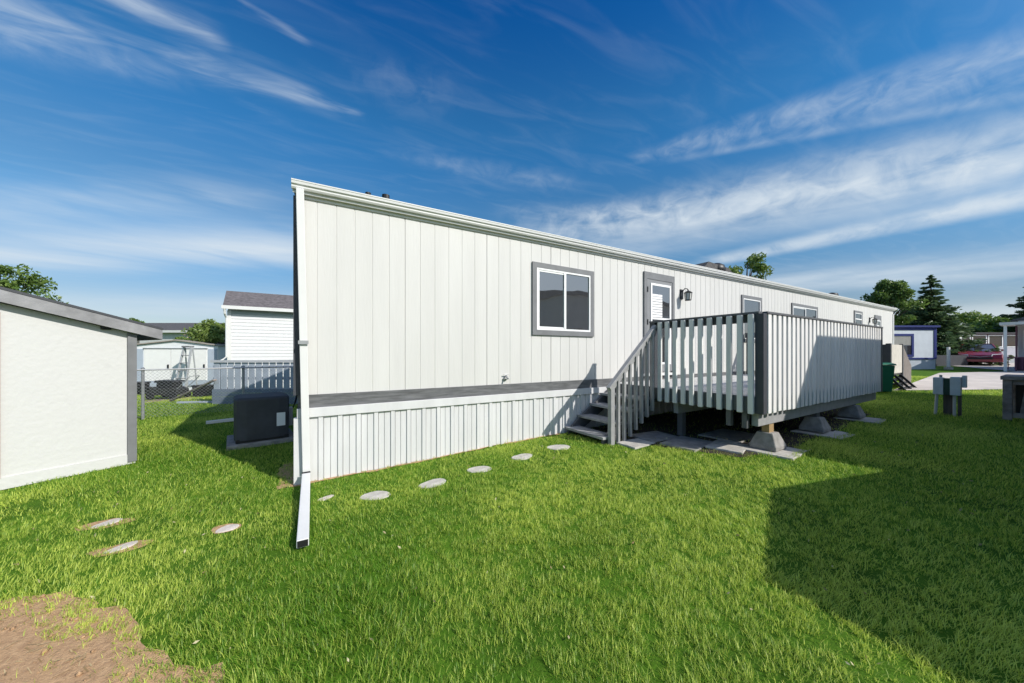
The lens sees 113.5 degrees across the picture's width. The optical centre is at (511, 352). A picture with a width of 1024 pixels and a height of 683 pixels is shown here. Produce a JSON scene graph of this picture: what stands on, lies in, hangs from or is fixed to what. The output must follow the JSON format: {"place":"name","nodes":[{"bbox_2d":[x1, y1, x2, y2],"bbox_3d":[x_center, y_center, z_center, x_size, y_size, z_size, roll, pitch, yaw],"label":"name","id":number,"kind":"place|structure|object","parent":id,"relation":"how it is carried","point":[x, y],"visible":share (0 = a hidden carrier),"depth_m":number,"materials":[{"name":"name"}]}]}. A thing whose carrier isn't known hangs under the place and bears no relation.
{"place":"outdoors","nodes":[
{"label":"outdoors","id":0,"kind":"place"},
{"bbox_2d":[137,381,150,394],"bbox_3d":[-13.654,1.280,12.300,0.460,0.440,0.400,0,0,0],"label":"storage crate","id":1,"kind":"object","parent":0,"point":[146,385],"visible":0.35,"depth_m":12.31,"materials":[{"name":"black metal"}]},
{"bbox_2d":[137,387,156,394],"bbox_3d":[-13.180,1.370,12.200,0.400,0.260,0.400,0,0,0],"label":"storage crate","id":2,"kind":"object","parent":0,"point":[147,388],"visible":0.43,"depth_m":12.02,"materials":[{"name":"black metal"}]},
{"bbox_2d":[191,384,213,396],"bbox_3d":[-10.633,1.300,11.600,0.540,0.400,0.400,0,0,0],"label":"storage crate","id":3,"kind":"object","parent":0,"point":[200,391],"visible":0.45,"depth_m":11.42,"materials":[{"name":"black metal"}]},
{"bbox_2d":[0,366,1023,682],"bbox_3d":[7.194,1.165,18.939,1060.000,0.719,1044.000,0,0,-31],"label":"lawn ground","id":4,"kind":"structure","parent":0,"point":[556,624],"depth_m":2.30,"materials":[{"name":"green plant"}]},
{"bbox_2d":[0,264,68,303],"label":"deciduous tree","id":5,"kind":"object","parent":4,"relation":"on","point":[27,282],"visible":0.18,"depth_m":13.67,"materials":[{"name":"green plant"}]},
{"bbox_2d":[0,286,163,489],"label":"garden shed","id":6,"kind":"structure","parent":4,"relation":"on","point":[68,389],"depth_m":4.06,"materials":[{"name":"cream white stucco"},{"name":"grey paint"}]},
{"bbox_2d":[76,518,133,530],"bbox_3d":[-3.591,1.508,2.974,0.384,0.003,0.211,0,0,-31],"label":"soil rim","id":7,"kind":"object","parent":4,"relation":"on","point":[91,524],"visible":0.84,"depth_m":2.97,"materials":[{"name":"brown soil"}]},
{"bbox_2d":[90,518,122,527],"bbox_3d":[-3.593,1.529,2.980,0.120,0.050,0.190,0,0,31],"label":"stepping stone","id":8,"kind":"object","parent":4,"relation":"on","point":[110,521],"visible":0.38,"depth_m":2.98,"materials":[{"name":"grey stone"}]},
{"bbox_2d":[0,590,224,682],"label":"dirt patch","id":9,"kind":"object","parent":4,"relation":"on","point":[101,643],"visible":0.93,"depth_m":1.69,"materials":[{"name":"brown soil"}]},
{"bbox_2d":[0,619,107,682],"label":"dry straw","id":10,"kind":"object","parent":9,"relation":"on","point":[87,670],"visible":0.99,"depth_m":1.64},
{"bbox_2d":[0,592,187,680],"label":"soil crumbs","id":11,"kind":"object","parent":9,"relation":"on","point":[44,651],"visible":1,"depth_m":1.78,"materials":[{"name":"beige soil"}]},
{"bbox_2d":[86,540,151,556],"bbox_3d":[-3.014,1.499,2.581,0.367,0.006,0.186,0,0,-31],"label":"soil rim","id":12,"kind":"object","parent":4,"relation":"on","point":[139,545],"visible":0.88,"depth_m":2.57,"materials":[{"name":"brown soil"}]},
{"bbox_2d":[103,541,137,553],"bbox_3d":[-3.010,1.519,2.589,0.105,0.050,0.188,0,0,31],"label":"stepping stone","id":13,"kind":"object","parent":4,"relation":"on","point":[126,545],"visible":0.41,"depth_m":2.59,"materials":[{"name":"grey stone"}]},
{"bbox_2d":[129,318,145,322],"bbox_3d":[-38.539,-1.026,34.108,2.843,5.262,2.278,0,0,-3],"label":"deciduous tree","id":14,"kind":"object","parent":4,"relation":"on","point":[134,319],"visible":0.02,"depth_m":34.23,"materials":[{"name":"green plant"}]},
{"bbox_2d":[146,397,191,402],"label":"paving slab","id":15,"kind":"structure","parent":4,"relation":"on","point":[163,399],"depth_m":10.82,"materials":[{"name":"grey concrete"}]},
{"bbox_2d":[145,375,199,399],"bbox_3d":[-11.065,1.113,11.025,1.192,0.728,0.620,0,0,-9],"label":"lawn mower","id":16,"kind":"object","parent":15,"relation":"on","point":[167,385],"visible":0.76,"depth_m":10.79,"materials":[{"name":"black metal"}]},
{"bbox_2d":[137,323,221,343],"bbox_3d":[-21.976,-0.325,23.975,10.400,3.650,4.550,0,0,0],"label":"mobile home","id":17,"kind":"object","parent":4,"relation":"on","point":[171,331],"visible":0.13,"depth_m":22.05,"materials":[{"name":"white plastic"}]},
{"bbox_2d":[137,339,226,390],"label":"metal shed","id":18,"kind":"structure","parent":4,"relation":"on","point":[165,354],"depth_m":13.21,"materials":[{"name":"metal"}]},
{"bbox_2d":[144,349,170,380],"bbox_3d":[-13.787,0.470,13.059,0.840,1.220,0.058,0,0,-14],"label":"door","id":19,"kind":"structure","parent":18,"relation":"in","point":[153,358],"depth_m":13.07,"materials":[{"name":"white metal"}]},
{"bbox_2d":[171,349,206,379],"bbox_3d":[-12.798,0.470,13.306,1.160,1.220,0.058,0,0,-14],"label":"door","id":20,"kind":"structure","parent":18,"relation":"in","point":[200,355],"depth_m":13.33,"materials":[{"name":"white metal"}]},
{"bbox_2d":[175,346,197,386],"bbox_3d":[-12.228,0.619,12.591,0.430,1.778,0.597,0,0,0],"label":"step ladder","id":21,"kind":"object","parent":4,"relation":"on","point":[191,351],"visible":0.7,"depth_m":12.58,"materials":[{"name":"metal"}]},
{"bbox_2d":[169,379,216,400],"bbox_3d":[-9.586,1.125,10.075,2.054,0.723,0.090,0,0,19],"label":"wooden plank","id":22,"kind":"object","parent":4,"relation":"on","point":[196,388],"visible":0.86,"depth_m":10.01,"materials":[{"name":"wood"}]},
{"bbox_2d":[177,401,211,402],"bbox_3d":[-9.464,1.470,10.050,0.958,0.050,0.100,0,0,-6],"label":"timber edging","id":23,"kind":"object","parent":4,"relation":"on","point":[194,401],"visible":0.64,"depth_m":10.01,"materials":[{"name":"grey wood"}]},
{"bbox_2d":[173,319,224,343],"bbox_3d":[-13.051,0.046,14.565,2.446,3.117,2.500,0,0,-31],"label":"tree","id":24,"kind":"object","parent":4,"relation":"on","point":[210,331],"visible":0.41,"depth_m":14.10,"materials":[{"name":"green plant"}]},
{"bbox_2d":[137,365,294,419],"bbox_3d":[-7.390,0.910,8.304,3.729,1.180,0.079,0,0,-39],"label":"chain link fence","id":25,"kind":"object","parent":4,"relation":"on","point":[143,386],"visible":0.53,"depth_m":8.11,"materials":[{"name":"metal"}]},
{"bbox_2d":[206,418,233,423],"bbox_3d":[-6.206,1.450,7.175,0.070,0.060,0.486,0,0,44],"label":"plastic pipe","id":26,"kind":"object","parent":4,"relation":"on","point":[220,421],"visible":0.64,"depth_m":7.14,"materials":[{"name":"white plastic"}]},
{"bbox_2d":[211,523,240,533],"bbox_3d":[-2.440,1.494,2.871,0.205,0.002,0.171,0,0,-31],"label":"soil rim","id":27,"kind":"object","parent":4,"relation":"on","point":[216,528],"visible":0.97,"depth_m":2.88,"materials":[{"name":"brown soil"}]},
{"bbox_2d":[215,524,238,533],"bbox_3d":[-2.424,1.514,2.860,0.136,0.050,0.161,0,0,31],"label":"stepping stone","id":28,"kind":"object","parent":4,"relation":"on","point":[224,529],"visible":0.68,"depth_m":2.85,"materials":[{"name":"grey stone"}]},
{"bbox_2d":[210,360,297,403],"bbox_3d":[-7.110,0.855,10.070,3.460,1.290,0.460,0,0,0],"label":"board railing","id":29,"kind":"object","parent":4,"relation":"on","point":[230,394],"visible":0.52,"depth_m":9.87,"materials":[{"name":"dark grey paint"},{"name":"blue grey paint"}]},
{"bbox_2d":[221,291,292,387],"bbox_3d":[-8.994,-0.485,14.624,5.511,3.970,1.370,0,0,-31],"label":"sided house","id":30,"kind":"structure","parent":4,"relation":"on","point":[258,326],"depth_m":13.48,"materials":[{"name":"white"}]},
{"bbox_2d":[226,392,297,450],"bbox_3d":[-4.277,1.064,5.856,1.062,0.933,0.920,0,0,-40],"label":"air conditioner","id":31,"kind":"object","parent":4,"relation":"on","point":[263,419],"visible":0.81,"depth_m":5.51,"materials":[{"name":"grey metal"}]},
{"bbox_2d":[319,495,332,500],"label":"stepping stone","id":32,"kind":"object","parent":4,"relation":"on","point":[324,498],"visible":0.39,"depth_m":3.46,"materials":[{"name":"grey stone"}]},
{"bbox_2d":[359,491,390,499],"bbox_3d":[-1.432,1.509,3.508,0.300,0.050,0.233,0,0,-31],"label":"stepping stone","id":33,"kind":"object","parent":4,"relation":"on","point":[375,494],"visible":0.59,"depth_m":3.50,"materials":[{"name":"concrete"}]},
{"bbox_2d":[276,433,558,488],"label":"bare soil by wall","id":34,"kind":"structure","parent":4,"relation":"on","point":[288,472],"depth_m":4.22,"materials":[{"name":"brown soil"}]},
{"bbox_2d":[419,478,445,488],"bbox_3d":[-0.901,1.496,3.805,0.330,0.050,0.228,0,0,-31],"label":"stepping stone","id":35,"kind":"object","parent":4,"relation":"on","point":[430,483],"visible":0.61,"depth_m":3.79,"materials":[{"name":"stone"}]},
{"bbox_2d":[467,466,491,472],"bbox_3d":[-0.403,1.470,4.186,0.311,0.050,0.230,0,0,-31],"label":"stepping stone","id":36,"kind":"object","parent":4,"relation":"on","point":[477,469],"visible":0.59,"depth_m":4.17,"materials":[{"name":"stone"}]},
{"bbox_2d":[511,453,531,459],"bbox_3d":[0.143,1.435,4.589,0.336,0.050,0.215,0,0,-31],"label":"stepping stone","id":37,"kind":"object","parent":4,"relation":"on","point":[525,456],"visible":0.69,"depth_m":4.58,"materials":[{"name":"concrete"}]},
{"bbox_2d":[547,445,569,449],"bbox_3d":[0.698,1.419,4.987,0.357,0.050,0.280,0,0,-31],"label":"stepping stone","id":38,"kind":"object","parent":4,"relation":"on","point":[555,447],"visible":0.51,"depth_m":4.96,"materials":[{"name":"stone"}]},
{"bbox_2d":[291,178,897,547],"bbox_3d":[7.421,-0.855,11.358,24.770,4.810,5.949,0,0,-31],"label":"mobile home","id":39,"kind":"object","parent":4,"relation":"on","point":[420,333],"visible":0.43,"depth_m":4.88,"materials":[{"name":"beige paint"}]},
{"bbox_2d":[532,261,593,336],"bbox_3d":[0.921,-0.902,5.875,1.370,1.205,0.034,0,0,-31],"label":"window","id":40,"kind":"structure","parent":39,"relation":"in","point":[562,297],"depth_m":5.84,"materials":[{"name":"grey glass"}]},
{"bbox_2d":[643,271,677,375],"bbox_3d":[3.171,-0.607,7.178,1.070,2.165,0.089,0,0,-31],"label":"door","id":41,"kind":"structure","parent":39,"relation":"in","point":[658,289],"depth_m":7.16,"materials":[{"name":"grey paint"}]},
{"bbox_2d":[741,295,761,341],"bbox_3d":[6.612,-0.930,9.266,1.120,1.260,0.034,0,0,-31],"label":"window","id":42,"kind":"structure","parent":39,"relation":"in","point":[748,303],"depth_m":9.18,"materials":[{"name":"grey paint"}]},
{"bbox_2d":[791,303,817,317],"bbox_3d":[9.675,-1.140,11.090,2.070,0.880,0.034,0,0,-31],"label":"window","id":43,"kind":"structure","parent":39,"relation":"in","point":[796,309],"depth_m":11.04,"materials":[{"name":"grey glass"}]},
{"bbox_2d":[854,310,862,323],"bbox_3d":[14.215,-1.385,13.795,1.000,0.670,0.034,0,0,-31],"label":"window","id":44,"kind":"structure","parent":39,"relation":"in","point":[858,315],"depth_m":13.82,"materials":[{"name":"grey paint"}]},
{"bbox_2d":[874,315,880,326],"bbox_3d":[16.496,-0.632,15.145,0.900,2.115,0.039,0,0,-31],"label":"door","id":45,"kind":"structure","parent":39,"relation":"in","point":[877,317],"depth_m":15.13,"materials":[{"name":"grey paint"}]},
{"bbox_2d":[616,438,653,448],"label":"paving slab","id":46,"kind":"structure","parent":4,"relation":"on","point":[636,443],"depth_m":5.05,"materials":[{"name":"concrete"}]},
{"bbox_2d":[632,431,678,442],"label":"paving slab","id":47,"kind":"structure","parent":4,"relation":"on","point":[650,436],"depth_m":5.38,"materials":[{"name":"grey concrete"}]},
{"bbox_2d":[660,436,712,451],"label":"paving slab","id":48,"kind":"structure","parent":4,"relation":"on","point":[690,443],"depth_m":4.95,"materials":[{"name":"grey concrete"}]},
{"bbox_2d":[569,408,870,456],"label":"bare soil under deck","id":49,"kind":"structure","parent":4,"relation":"on","point":[692,431],"depth_m":6.04,"materials":[{"name":"black soil"}]},
{"bbox_2d":[565,311,882,445],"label":"deck","id":50,"kind":"structure","parent":4,"relation":"on","point":[810,366],"depth_m":5.14,"materials":[{"name":"grey paint"}]},
{"bbox_2d":[705,439,745,453],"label":"paving slab","id":51,"kind":"structure","parent":4,"relation":"on","point":[725,445],"depth_m":4.74,"materials":[{"name":"concrete"}]},
{"bbox_2d":[698,428,754,442],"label":"paving slab","id":52,"kind":"structure","parent":4,"relation":"on","point":[728,435],"depth_m":5.33,"materials":[{"name":"grey concrete"}]},
{"bbox_2d":[727,252,773,279],"bbox_3d":[16.583,-2.978,24.138,3.745,8.200,3.367,0,0,-31],"label":"deciduous tree","id":53,"kind":"object","parent":4,"relation":"on","point":[754,264],"visible":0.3,"depth_m":23.29,"materials":[{"name":"green plant"}]},
{"bbox_2d":[738,443,806,460],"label":"paving slab","id":54,"kind":"structure","parent":4,"relation":"on","point":[785,453],"depth_m":4.50,"materials":[{"name":"concrete"}]},
{"bbox_2d":[749,430,785,451],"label":"concrete pier","id":55,"kind":"structure","parent":54,"relation":"on","point":[772,441],"depth_m":4.57,"materials":[{"name":"grey concrete"}]},
{"bbox_2d":[791,429,854,439],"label":"paving slab","id":56,"kind":"structure","parent":4,"relation":"on","point":[831,433],"depth_m":5.34,"materials":[{"name":"concrete"}]},
{"bbox_2d":[799,415,830,432],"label":"concrete pier","id":57,"kind":"structure","parent":56,"relation":"on","point":[820,424],"depth_m":5.41,"materials":[{"name":"grey concrete"}]},
{"bbox_2d":[833,416,885,423],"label":"paving slab","id":58,"kind":"structure","parent":4,"relation":"on","point":[868,419],"depth_m":6.23,"materials":[{"name":"concrete"}]},
{"bbox_2d":[837,405,865,418],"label":"concrete pier","id":59,"kind":"structure","parent":58,"relation":"on","point":[853,411],"depth_m":6.31,"materials":[{"name":"grey concrete"}]},
{"bbox_2d":[881,363,895,391],"bbox_3d":[10.895,0.722,9.920,0.420,0.878,0.516,0,0,21],"label":"wheelie bin","id":60,"kind":"object","parent":4,"relation":"on","point":[888,373],"visible":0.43,"depth_m":9.70,"materials":[{"name":"green plastic"}]},
{"bbox_2d":[860,279,929,324],"bbox_3d":[28.033,-2.295,25.059,3.213,6.588,3.147,0,0,12],"label":"deciduous tree","id":61,"kind":"object","parent":4,"relation":"on","point":[890,293],"visible":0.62,"depth_m":24.38,"materials":[{"name":"green plant"}]},
{"bbox_2d":[883,343,916,390],"bbox_3d":[12.473,0.436,11.778,2.780,1.469,2.223,0,0,-31],"label":"porch","id":62,"kind":"object","parent":4,"relation":"on","point":[896,355],"visible":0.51,"depth_m":10.91,"materials":[{"name":"grey paint"}]},
{"bbox_2d":[895,303,919,323],"bbox_3d":[37.350,-1.913,31.076,4.706,5.631,5.785,0,0,31],"label":"deciduous tree","id":63,"kind":"object","parent":4,"relation":"on","point":[900,312],"visible":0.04,"depth_m":31.30,"materials":[{"name":"green plant"}]},
{"bbox_2d":[894,325,940,368],"bbox_3d":[23.337,-0.277,25.980,4.161,2.710,12.240,0,0,0],"label":"mobile home","id":64,"kind":"object","parent":4,"relation":"on","point":[919,342],"visible":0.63,"depth_m":20.00,"materials":[{"name":"white"}]},
{"bbox_2d":[894,334,913,356],"bbox_3d":[23.118,-0.457,19.978,1.520,1.370,0.043,0,0,0],"label":"window","id":65,"kind":"structure","parent":64,"relation":"in","point":[906,339],"depth_m":19.98,"materials":[{"name":"blue glass"}]},
{"bbox_2d":[944,347,952,369],"bbox_3d":[25.332,0.306,19.500,0.320,1.300,0.180,0,0,0],"label":"post","id":66,"kind":"object","parent":4,"relation":"on","point":[948,367],"visible":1,"depth_m":19.46,"materials":[{"name":"white metal"}]},
{"bbox_2d":[933,375,966,416],"bbox_3d":[8.479,0.829,6.506,0.240,0.801,0.386,0,0,-31],"label":"utility pedestal","id":67,"kind":"object","parent":4,"relation":"on","point":[949,389],"visible":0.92,"depth_m":6.49,"materials":[{"name":"grey metal"}]},
{"bbox_2d":[936,355,967,365],"bbox_3d":[30.124,0.521,23.040,2.200,0.750,0.080,0,0,0],"label":"board fence","id":68,"kind":"object","parent":4,"relation":"on","point":[956,360],"visible":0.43,"depth_m":23.00,"materials":[{"name":"grey paint"}]},
{"bbox_2d":[899,275,1014,364],"bbox_3d":[32.294,-2.354,25.940,6.968,7.435,6.420,0,0,36],"label":"spruce tree","id":69,"kind":"object","parent":4,"relation":"on","point":[951,330],"visible":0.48,"depth_m":25.07,"materials":[{"name":"green plant"}]},
{"bbox_2d":[950,310,992,324],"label":"deciduous tree","id":70,"kind":"object","parent":4,"relation":"on","point":[965,317],"visible":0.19,"depth_m":41.16,"materials":[{"name":"green plant"}]},
{"bbox_2d":[961,324,992,331],"bbox_3d":[42.849,-1.325,32.899,4.832,4.456,5.574,0,0,-31],"label":"deciduous tree","id":71,"kind":"object","parent":4,"relation":"on","point":[979,329],"visible":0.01,"depth_m":31.02,"materials":[{"name":"green plant"}]},
{"bbox_2d":[960,332,1014,362],"bbox_3d":[39.080,-0.437,29.250,7.900,2.470,4.700,0,0,0],"label":"mobile home","id":72,"kind":"object","parent":4,"relation":"on","point":[995,338],"visible":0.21,"depth_m":27.48,"materials":[{"name":"white"}]},
{"bbox_2d":[971,335,986,343],"bbox_3d":[38.197,-0.972,27.469,1.200,1.020,0.047,0,0,0],"label":"window","id":73,"kind":"structure","parent":72,"relation":"in","point":[977,336],"depth_m":27.48,"materials":[{"name":"white plastic"}]},
{"bbox_2d":[988,335,1002,346],"bbox_3d":[39.522,-0.972,27.477,1.200,1.020,0.047,0,0,0],"label":"window","id":74,"kind":"structure","parent":72,"relation":"in","point":[997,340],"depth_m":27.48,"materials":[{"name":"grey glass"}]},
{"bbox_2d":[1007,335,1014,346],"bbox_3d":[40.842,-0.972,27.477,1.200,1.020,0.047,0,0,0],"label":"window","id":75,"kind":"structure","parent":72,"relation":"in","point":[1010,338],"depth_m":27.48,"materials":[{"name":"white plastic"}]},
{"bbox_2d":[972,315,1012,331],"bbox_3d":[53.054,-1.615,35.944,4.485,5.037,4.690,0,0,-31],"label":"deciduous tree","id":76,"kind":"object","parent":4,"relation":"on","point":[988,324],"visible":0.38,"depth_m":36.07,"materials":[{"name":"green plant"}]},
{"bbox_2d":[992,287,1023,331],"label":"spruce tree","id":77,"kind":"object","parent":4,"relation":"on","point":[1020,313],"visible":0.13,"depth_m":29.58,"materials":[{"name":"green plant"}]},
{"bbox_2d":[999,317,1023,370],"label":"porch house","id":78,"kind":"structure","parent":4,"relation":"on","point":[1018,323],"depth_m":17.64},
{"bbox_2d":[1015,326,1017,370],"bbox_3d":[26.723,-0.237,17.795,0.880,2.400,0.025,0,0,-31],"label":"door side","id":79,"kind":"structure","parent":78,"relation":"in","point":[1016,327],"depth_m":17.64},
{"bbox_2d":[1000,374,1023,419],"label":"timber planter","id":80,"kind":"object","parent":4,"relation":"on","point":[1012,396],"visible":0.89,"depth_m":6.06,"materials":[{"name":"grey wood"}]},
{"bbox_2d":[0,0,1023,323],"label":"sky","id":81,"kind":"structure","parent":0,"point":[151,151],"materials":[{"name":"blue"}]},
{"bbox_2d":[895,371,1023,389],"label":"road","id":82,"kind":"structure","parent":0,"point":[983,380],"depth_m":12.95,"materials":[{"name":"concrete"}]},
{"bbox_2d":[961,363,1021,371],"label":"driveway","id":83,"kind":"structure","parent":0,"point":[1011,367],"depth_m":21.46,"materials":[{"name":"concrete"}]},
{"bbox_2d":[957,344,1002,365],"bbox_3d":[33.187,0.092,23.978,4.570,1.510,2.100,0,0,-39],"label":"parked car","id":84,"kind":"object","parent":83,"relation":"on","point":[982,355],"visible":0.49,"depth_m":22.79,"materials":[{"name":"red paint"}]}
]}

